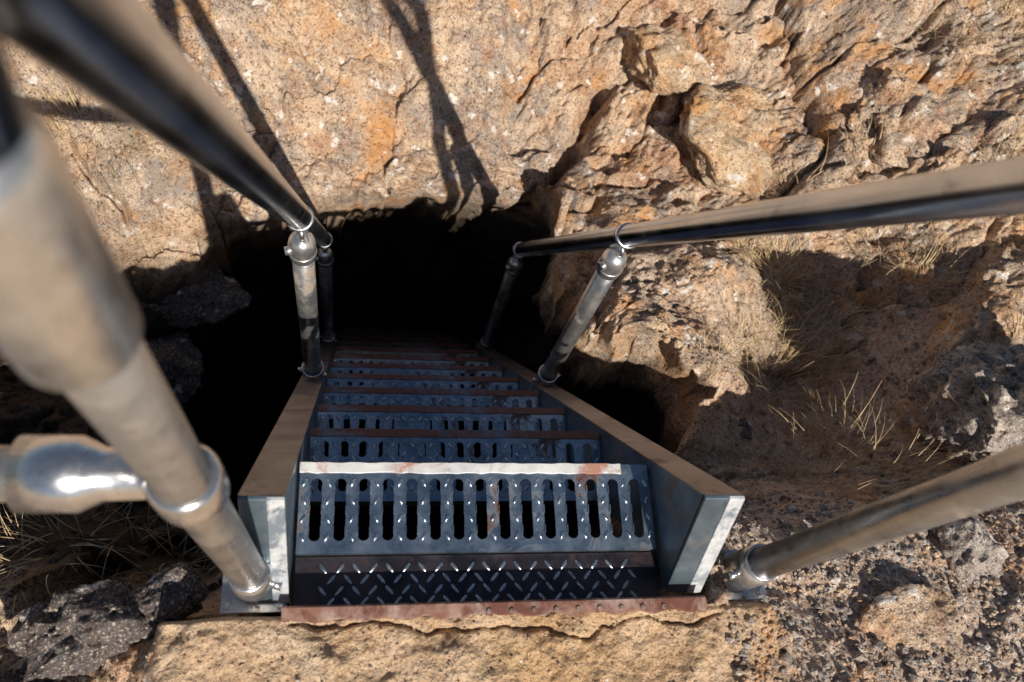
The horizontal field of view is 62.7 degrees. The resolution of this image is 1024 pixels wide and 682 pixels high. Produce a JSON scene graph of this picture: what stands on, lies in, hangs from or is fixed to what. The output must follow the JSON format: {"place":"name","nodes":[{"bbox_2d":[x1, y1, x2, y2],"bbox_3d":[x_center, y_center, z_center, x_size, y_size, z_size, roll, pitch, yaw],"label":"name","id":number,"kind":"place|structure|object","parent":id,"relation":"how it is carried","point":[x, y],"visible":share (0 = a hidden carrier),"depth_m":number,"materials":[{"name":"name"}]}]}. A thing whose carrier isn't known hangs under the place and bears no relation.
{"place":"outdoors","nodes":[
{"label":"outdoors","id":0,"kind":"place"},
{"bbox_2d":[0,500,216,649],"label":"dry grass","id":1,"kind":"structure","parent":0,"point":[43,540],"depth_m":1.70,"materials":[{"name":"plant"}]},
{"bbox_2d":[229,364,477,605],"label":"cave floor","id":2,"kind":"structure","parent":0,"point":[274,392],"depth_m":5.20,"materials":[{"name":"grey stone"}]},
{"bbox_2d":[238,325,744,623],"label":"metal staircase","id":3,"kind":"structure","parent":2,"relation":"on","point":[647,494],"depth_m":1.44,"materials":[{"name":"metal"}]},
{"bbox_2d":[0,0,336,613],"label":"handrail","id":4,"kind":"object","parent":3,"relation":"attached to","point":[71,325],"visible":0.96,"depth_m":0.43,"materials":[{"name":"metal"}]},
{"bbox_2d":[477,156,1023,599],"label":"handrail","id":5,"kind":"object","parent":3,"relation":"attached to","point":[995,188],"visible":0.99,"depth_m":1.05,"materials":[{"name":"metal"}]},
{"bbox_2d":[102,615,781,681],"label":"gravel","id":6,"kind":"structure","parent":0,"point":[148,657],"depth_m":1.30,"materials":[{"name":"brown gravel"}]},
{"bbox_2d":[0,0,1023,681],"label":"ground","id":7,"kind":"structure","parent":0,"point":[436,238],"depth_m":2.68,"materials":[{"name":"brown stone"}]},
{"bbox_2d":[0,667,88,681],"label":"rock","id":8,"kind":"object","parent":7,"relation":"on","point":[16,675],"visible":0.47,"depth_m":1.31,"materials":[{"name":"grey stone"}]},
{"bbox_2d":[6,579,146,681],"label":"rock","id":9,"kind":"object","parent":7,"relation":"on","point":[84,629],"visible":0.78,"depth_m":1.29,"materials":[{"name":"grey stone"}]},
{"bbox_2d":[19,56,235,232],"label":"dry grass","id":10,"kind":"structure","parent":7,"relation":"on","point":[51,120],"depth_m":2.42,"materials":[{"name":"plant"}]},
{"bbox_2d":[122,562,208,640],"bbox_3d":[-0.559,0.414,1.352,0.110,0.102,0.136,31,46,4],"label":"rock","id":11,"kind":"object","parent":7,"relation":"on","point":[179,591],"visible":0.87,"depth_m":1.33,"materials":[{"name":"grey stone"}]},
{"bbox_2d":[143,330,203,407],"bbox_3d":[-1.233,0.110,2.903,0.330,0.318,0.298,-21,71,-19],"label":"rock","id":12,"kind":"object","parent":7,"relation":"on","point":[177,357],"visible":0.37,"depth_m":2.85,"materials":[{"name":"grey stone"}]},
{"bbox_2d":[135,265,251,328],"bbox_3d":[-1.115,-0.146,2.934,0.377,0.257,0.233,-12,74,-22],"label":"rock","id":13,"kind":"object","parent":7,"relation":"on","point":[214,295],"visible":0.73,"depth_m":2.88,"materials":[{"name":"grey stone"}]},
{"bbox_2d":[270,0,1023,391],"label":"dry grass","id":14,"kind":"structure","parent":7,"relation":"on","point":[826,350],"depth_m":2.54,"materials":[{"name":"plant"}]},
{"bbox_2d":[621,24,716,97],"bbox_3d":[0.557,-0.982,2.930,0.308,0.231,0.323,-14,69,-17],"label":"rock","id":15,"kind":"object","parent":7,"relation":"on","point":[669,61],"visible":0.93,"depth_m":2.84,"materials":[{"name":"brown stone"}]},
{"bbox_2d":[679,83,782,198],"bbox_3d":[0.820,-0.683,2.897,0.612,0.259,0.456,-12,80,-22],"label":"rock","id":16,"kind":"object","parent":7,"relation":"on","point":[724,131],"visible":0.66,"depth_m":2.77,"materials":[{"name":"brown stone"}]},
{"bbox_2d":[737,414,751,443],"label":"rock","id":17,"kind":"object","parent":7,"relation":"on","point":[744,423],"visible":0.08,"depth_m":2.28,"materials":[{"name":"stone"}]},
{"bbox_2d":[678,278,875,438],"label":"dry grass","id":18,"kind":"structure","parent":7,"relation":"on","point":[778,351],"depth_m":2.50,"materials":[{"name":"plant"}]},
{"bbox_2d":[712,198,901,401],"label":"dry grass","id":19,"kind":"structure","parent":7,"relation":"on","point":[770,255],"depth_m":2.65,"materials":[{"name":"plant"}]},
{"bbox_2d":[694,365,1006,538],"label":"dry grass","id":20,"kind":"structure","parent":7,"relation":"on","point":[814,432],"depth_m":2.18,"materials":[{"name":"plant"}]},
{"bbox_2d":[695,491,1023,681],"bbox_3d":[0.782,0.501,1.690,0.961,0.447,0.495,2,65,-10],"label":"gravel","id":21,"kind":"structure","parent":7,"relation":"on","point":[865,670],"depth_m":1.56,"materials":[{"name":"grey gravel"}]},
{"bbox_2d":[847,67,970,167],"bbox_3d":[1.340,-0.685,2.766,0.536,0.345,0.378,1,65,-11],"label":"rock","id":22,"kind":"object","parent":7,"relation":"on","point":[925,123],"visible":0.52,"depth_m":2.64,"materials":[{"name":"brown stone"}]},
{"bbox_2d":[858,583,978,673],"bbox_3d":[0.723,0.614,1.594,0.293,0.144,0.256,-15,69,-17],"label":"rock","id":23,"kind":"object","parent":7,"relation":"on","point":[919,617],"visible":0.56,"depth_m":1.57,"materials":[{"name":"beige stone"}]},
{"bbox_2d":[823,0,1023,302],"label":"dry grass","id":24,"kind":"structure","parent":7,"relation":"on","point":[1011,4],"depth_m":2.62,"materials":[{"name":"plant"}]},
{"bbox_2d":[891,340,1023,461],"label":"rock","id":25,"kind":"object","parent":7,"relation":"on","point":[960,399],"visible":0.81,"depth_m":2.00,"materials":[{"name":"grey stone"}]},
{"bbox_2d":[934,514,1008,583],"bbox_3d":[0.977,0.453,1.804,0.192,0.140,0.210,42,59,9],"label":"rock","id":26,"kind":"object","parent":7,"relation":"on","point":[972,549],"visible":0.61,"depth_m":1.76,"materials":[{"name":"grey stone"}]},
{"bbox_2d":[924,240,1023,360],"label":"rock","id":27,"kind":"object","parent":7,"relation":"on","point":[998,276],"visible":0.66,"depth_m":2.33,"materials":[{"name":"brown stone"}]},
{"bbox_2d":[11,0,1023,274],"bbox_3d":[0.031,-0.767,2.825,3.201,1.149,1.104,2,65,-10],"label":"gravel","id":28,"kind":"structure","parent":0,"point":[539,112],"depth_m":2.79,"materials":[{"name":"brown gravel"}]},
{"bbox_2d":[629,255,963,501],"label":"gravel","id":29,"kind":"structure","parent":0,"point":[741,389],"depth_m":2.39,"materials":[{"name":"brown gravel"}]}
]}

